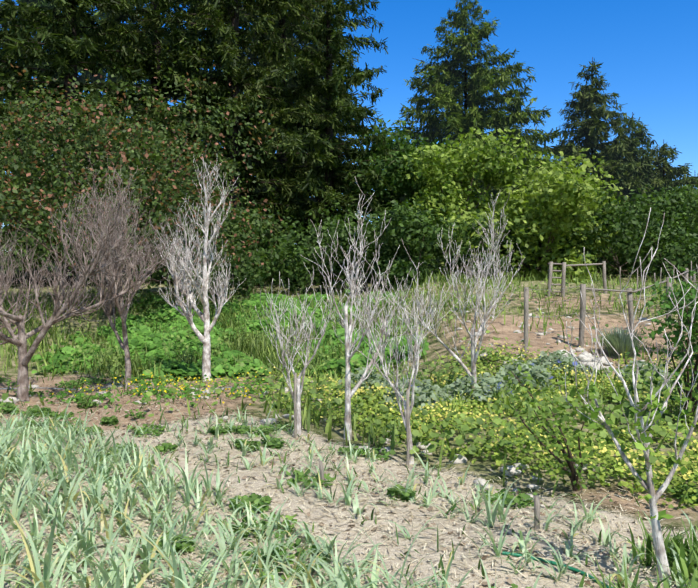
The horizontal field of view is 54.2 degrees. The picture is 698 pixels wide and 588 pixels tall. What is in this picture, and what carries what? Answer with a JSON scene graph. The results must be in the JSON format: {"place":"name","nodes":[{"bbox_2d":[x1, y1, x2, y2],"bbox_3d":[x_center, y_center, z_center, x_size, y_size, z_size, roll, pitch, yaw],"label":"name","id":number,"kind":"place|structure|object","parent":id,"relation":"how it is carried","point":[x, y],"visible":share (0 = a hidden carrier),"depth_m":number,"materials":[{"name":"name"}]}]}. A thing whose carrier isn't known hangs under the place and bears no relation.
{"place":"outdoors","nodes":[
{"label":"outdoors","id":0,"kind":"place"},
{"bbox_2d":[0,258,697,587],"bbox_3d":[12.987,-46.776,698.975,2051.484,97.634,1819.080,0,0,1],"label":"ground","id":1,"kind":"structure","parent":0,"point":[480,466],"depth_m":6.61,"materials":[{"name":"beige soil"}]},
{"bbox_2d":[0,0,83,273],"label":"conifer tree","id":2,"kind":"object","parent":1,"relation":"on","point":[5,59],"visible":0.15,"depth_m":33.60,"materials":[{"name":"green plant"}]},
{"bbox_2d":[0,0,103,271],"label":"conifer tree","id":3,"kind":"object","parent":1,"relation":"on","point":[41,3],"visible":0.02,"depth_m":47.35,"materials":[{"name":"green plant"}]},
{"bbox_2d":[0,151,183,401],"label":"orchard tree","id":4,"kind":"object","parent":1,"relation":"on","point":[20,343],"visible":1,"depth_m":10.12,"materials":[{"name":"grey plant"}]},
{"bbox_2d":[0,0,188,285],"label":"conifer tree","id":5,"kind":"object","parent":1,"relation":"on","point":[70,55],"visible":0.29,"depth_m":28.63,"materials":[{"name":"green plant"}]},
{"bbox_2d":[26,1,173,175],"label":"conifer tree","id":6,"kind":"object","parent":1,"relation":"on","point":[86,74],"visible":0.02,"depth_m":48.21,"materials":[{"name":"green plant"}]},
{"bbox_2d":[72,165,182,388],"bbox_3d":[-3.931,-0.206,11.685,1.732,3.785,2.638,0,0,1],"label":"orchard tree","id":7,"kind":"object","parent":1,"relation":"on","point":[123,312],"visible":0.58,"depth_m":11.51,"materials":[{"name":"grey plant"}]},
{"bbox_2d":[0,386,261,389],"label":"irrigation pipe","id":8,"kind":"object","parent":1,"relation":"on","point":[106,387],"visible":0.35,"depth_m":11.77,"materials":[{"name":"grey"}]},
{"bbox_2d":[0,48,290,315],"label":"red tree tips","id":9,"kind":"object","parent":1,"relation":"on","point":[150,185],"visible":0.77,"depth_m":18.39,"materials":[{"name":"green plant"}]},
{"bbox_2d":[33,0,261,278],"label":"conifer tree","id":10,"kind":"object","parent":1,"relation":"on","point":[151,68],"visible":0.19,"depth_m":35.19,"materials":[{"name":"green plant"}]},
{"bbox_2d":[132,207,222,291],"bbox_3d":[-6.374,-1.279,24.462,3.664,3.531,3.863,0,0,1],"label":"understory bush","id":11,"kind":"object","parent":1,"relation":"on","point":[176,264],"depth_m":24.25,"materials":[{"name":"green plant"}]},
{"bbox_2d":[143,150,244,380],"bbox_3d":[-3.116,-0.511,12.961,1.827,4.537,2.048,0,0,43],"label":"orchard tree","id":12,"kind":"object","parent":1,"relation":"on","point":[190,295],"visible":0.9,"depth_m":13.06,"materials":[{"name":"grey plant"}]},
{"bbox_2d":[102,0,287,263],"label":"conifer tree","id":13,"kind":"object","parent":1,"relation":"on","point":[197,38],"visible":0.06,"depth_m":46.03,"materials":[{"name":"green plant"}]},
{"bbox_2d":[31,287,429,379],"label":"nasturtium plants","id":14,"kind":"object","parent":1,"relation":"on","point":[154,355],"visible":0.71,"depth_m":15.83,"materials":[{"name":"green plant"}]},
{"bbox_2d":[122,0,355,283],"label":"conifer tree","id":15,"kind":"object","parent":1,"relation":"on","point":[222,18],"visible":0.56,"depth_m":30.24,"materials":[{"name":"green plant"}]},
{"bbox_2d":[195,197,321,297],"bbox_3d":[-2.736,-1.343,22.879,3.424,3.528,5.440,0,0,31],"label":"understory bush","id":16,"kind":"object","parent":1,"relation":"on","point":[290,264],"visible":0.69,"depth_m":22.21,"materials":[{"name":"green plant"}]},
{"bbox_2d":[205,2,324,266],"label":"conifer tree","id":17,"kind":"object","parent":1,"relation":"on","point":[290,78],"visible":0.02,"depth_m":49.15,"materials":[{"name":"green plant"}]},
{"bbox_2d":[175,0,375,274],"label":"conifer tree","id":18,"kind":"object","parent":1,"relation":"on","point":[279,31],"visible":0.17,"depth_m":39.32,"materials":[{"name":"green plant"}]},
{"bbox_2d":[255,263,350,436],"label":"orchard tree","id":19,"kind":"object","parent":1,"relation":"on","point":[299,382],"visible":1,"depth_m":7.94,"materials":[{"name":"grey plant"}]},
{"bbox_2d":[252,196,377,295],"bbox_3d":[-1.089,-1.519,24.711,4.424,4.152,5.037,0,0,1],"label":"understory bush","id":20,"kind":"object","parent":1,"relation":"on","point":[321,277],"visible":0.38,"depth_m":24.45,"materials":[{"name":"green plant"}]},
{"bbox_2d":[255,2,384,261],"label":"conifer tree","id":21,"kind":"object","parent":1,"relation":"on","point":[354,97],"visible":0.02,"depth_m":49.40,"materials":[{"name":"green plant"}]},
{"bbox_2d":[240,0,412,281],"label":"conifer tree","id":22,"kind":"object","parent":1,"relation":"on","point":[321,137],"visible":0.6,"depth_m":31.99,"materials":[{"name":"green plant"}]},
{"bbox_2d":[0,297,689,507],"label":"rocks","id":23,"kind":"object","parent":1,"relation":"on","point":[585,357],"visible":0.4,"depth_m":9.96,"materials":[{"name":"grey stone"}]},
{"bbox_2d":[0,393,696,587],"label":"straw mulch","id":24,"kind":"object","parent":1,"relation":"on","point":[389,524],"depth_m":5.06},
{"bbox_2d":[502,551,613,587],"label":"garden hose","id":25,"kind":"object","parent":24,"relation":"on","point":[550,562],"visible":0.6,"depth_m":4.28,"materials":[{"name":"green rubber"}]},
{"bbox_2d":[0,392,696,587],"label":"iris plants","id":26,"kind":"object","parent":1,"relation":"on","point":[69,497],"visible":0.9,"depth_m":4.68,"materials":[{"name":"green plant"}]},
{"bbox_2d":[0,267,697,587],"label":"groundcover plants","id":27,"kind":"object","parent":1,"relation":"on","point":[682,549],"visible":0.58,"depth_m":8.92,"materials":[{"name":"green plant"}]},
{"bbox_2d":[300,178,410,439],"bbox_3d":[0.066,0.229,8.114,1.395,3.200,1.312,0,0,31],"label":"orchard tree","id":28,"kind":"object","parent":1,"relation":"on","point":[349,393],"visible":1,"depth_m":8.16,"materials":[{"name":"grey plant"}]},
{"bbox_2d":[301,212,424,292],"bbox_3d":[0.405,-1.258,23.810,4.494,3.533,3.333,0,0,-38],"label":"understory bush","id":29,"kind":"object","parent":1,"relation":"on","point":[342,233],"visible":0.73,"depth_m":23.15,"materials":[{"name":"green plant"}]},
{"bbox_2d":[342,241,462,463],"bbox_3d":[0.498,0.648,7.088,1.038,2.408,1.211,0,0,42],"label":"orchard tree","id":30,"kind":"object","parent":1,"relation":"on","point":[416,358],"visible":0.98,"depth_m":7.10,"materials":[{"name":"grey plant"}]},
{"bbox_2d":[339,117,466,258],"bbox_3d":[2.679,-4.651,32.769,5.854,7.650,6.859,0,0,41],"label":"green broadleaf tree","id":31,"kind":"object","parent":1,"relation":"on","point":[391,176],"visible":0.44,"depth_m":31.52,"materials":[{"name":"green plant"}]},
{"bbox_2d":[355,195,462,292],"bbox_3d":[1.978,-1.590,23.150,2.886,3.405,4.396,0,0,-16],"label":"understory bush","id":32,"kind":"object","parent":1,"relation":"on","point":[405,228],"visible":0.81,"depth_m":22.27,"materials":[{"name":"green plant"}]},
{"bbox_2d":[294,373,539,587],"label":"wooden stakes","id":33,"kind":"object","parent":1,"relation":"on","point":[536,511],"visible":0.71,"depth_m":6.93,"materials":[{"name":"grey wood"}]},
{"bbox_2d":[378,205,480,280],"bbox_3d":[3.066,-1.592,25.758,4.478,3.408,4.298,0,0,1],"label":"understory bush","id":34,"kind":"object","parent":1,"relation":"on","point":[437,253],"visible":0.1,"depth_m":24.54,"materials":[{"name":"green plant"}]},
{"bbox_2d":[336,0,571,266],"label":"conifer tree","id":35,"kind":"object","parent":1,"relation":"on","point":[445,89],"visible":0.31,"depth_m":48.45,"materials":[{"name":"green plant"}]},
{"bbox_2d":[390,118,534,246],"bbox_3d":[4.920,-4.016,29.694,6.609,6.759,6.160,0,0,1],"label":"leafy tree","id":36,"kind":"object","parent":1,"relation":"on","point":[439,191],"visible":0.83,"depth_m":28.54,"materials":[{"name":"green plant"}]},
{"bbox_2d":[403,189,524,391],"bbox_3d":[1.770,0.098,9.833,1.880,3.139,1.386,0,0,-20],"label":"orchard tree","id":37,"kind":"object","parent":1,"relation":"on","point":[471,334],"visible":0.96,"depth_m":9.69,"materials":[{"name":"grey plant"}]},
{"bbox_2d":[442,210,542,280],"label":"understory bush","id":38,"kind":"object","parent":1,"relation":"on","point":[477,242],"visible":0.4,"depth_m":22.98,"materials":[{"name":"green plant"}]},
{"bbox_2d":[333,350,682,418],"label":"shrubs","id":39,"kind":"object","parent":1,"relation":"on","point":[422,389],"visible":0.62,"depth_m":10.22,"materials":[{"name":"green plant"}]},
{"bbox_2d":[497,124,542,193],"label":"conifer tree","id":40,"kind":"object","parent":1,"relation":"on","point":[521,126],"depth_m":54.83,"materials":[{"name":"green plant"}]},
{"bbox_2d":[424,148,634,282],"bbox_3d":[6.335,-2.394,24.762,6.730,5.907,8.036,0,0,32],"label":"leafy tree","id":41,"kind":"object","parent":1,"relation":"on","point":[557,195],"visible":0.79,"depth_m":23.07,"materials":[{"name":"green plant"}]},
{"bbox_2d":[470,355,616,495],"bbox_3d":[1.742,1.193,6.130,1.268,1.225,1.256,0,0,22],"label":"shrub","id":42,"kind":"object","parent":1,"relation":"on","point":[571,461],"visible":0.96,"depth_m":6.10,"materials":[{"name":"green plant"}]},
{"bbox_2d":[535,210,606,276],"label":"understory bush","id":43,"kind":"object","parent":1,"relation":"on","point":[580,236],"visible":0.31,"depth_m":24.13,"materials":[{"name":"green plant"}]},
{"bbox_2d":[536,57,659,265],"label":"conifer tree","id":44,"kind":"object","parent":1,"relation":"on","point":[594,126],"visible":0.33,"depth_m":48.57,"materials":[{"name":"green plant"}]},
{"bbox_2d":[523,261,697,351],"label":"gate fence posts","id":45,"kind":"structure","parent":1,"relation":"on","point":[582,312],"depth_m":13.62,"materials":[{"name":"grey wood"}]},
{"bbox_2d":[593,326,650,358],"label":"tussock","id":46,"kind":"object","parent":1,"relation":"on","point":[619,340],"visible":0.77,"depth_m":12.24,"materials":[{"name":"green plant"}]},
{"bbox_2d":[552,207,697,583],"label":"orchard tree","id":47,"kind":"object","parent":1,"relation":"on","point":[652,496],"visible":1,"depth_m":4.01,"materials":[{"name":"grey plant"}]},
{"bbox_2d":[567,191,685,278],"bbox_3d":[9.590,-2.116,25.599,5.563,3.588,4.142,0,0,-35],"label":"understory bush","id":48,"kind":"object","parent":1,"relation":"on","point":[607,218],"visible":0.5,"depth_m":24.95,"materials":[{"name":"green plant"}]},
{"bbox_2d":[606,112,675,249],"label":"conifer tree","id":49,"kind":"object","parent":1,"relation":"on","point":[637,154],"visible":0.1,"depth_m":51.05,"materials":[{"name":"green plant"}]},
{"bbox_2d":[593,185,697,280],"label":"understory bush","id":50,"kind":"object","parent":1,"relation":"on","point":[681,241],"visible":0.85,"depth_m":23.78,"materials":[{"name":"green plant"}]},
{"bbox_2d":[614,185,697,272],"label":"understory bush","id":51,"kind":"object","parent":1,"relation":"on","point":[679,192],"visible":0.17,"depth_m":28.73,"materials":[{"name":"green plant"}]},
{"bbox_2d":[619,184,697,278],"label":"understory bush","id":52,"kind":"object","parent":1,"relation":"on","point":[689,210],"visible":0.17,"depth_m":24.86,"materials":[{"name":"green plant"}]},
{"bbox_2d":[625,278,697,423],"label":"shrub","id":53,"kind":"object","parent":1,"relation":"on","point":[680,345],"visible":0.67,"depth_m":8.28,"materials":[{"name":"green plant"}]},
{"bbox_2d":[625,180,697,274],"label":"understory bush","id":54,"kind":"object","parent":1,"relation":"on","point":[651,196],"visible":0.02,"depth_m":29.63,"materials":[{"name":"green plant"}]},
{"bbox_2d":[632,139,697,235],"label":"conifer tree","id":55,"kind":"object","parent":1,"relation":"on","point":[664,169],"visible":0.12,"depth_m":49.12,"materials":[{"name":"green plant"}]},
{"bbox_2d":[645,264,697,353],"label":"shrub","id":56,"kind":"object","parent":1,"relation":"on","point":[692,273],"visible":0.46,"depth_m":12.36,"materials":[{"name":"green plant"}]},
{"bbox_2d":[674,176,697,232],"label":"conifer tree","id":57,"kind":"object","parent":1,"relation":"on","point":[693,181],"depth_m":47.36,"materials":[{"name":"green plant"}]},
{"bbox_2d":[0,0,697,250],"label":"sky","id":58,"kind":"structure","parent":0,"point":[648,49],"materials":[{"name":"blue"}]}
]}

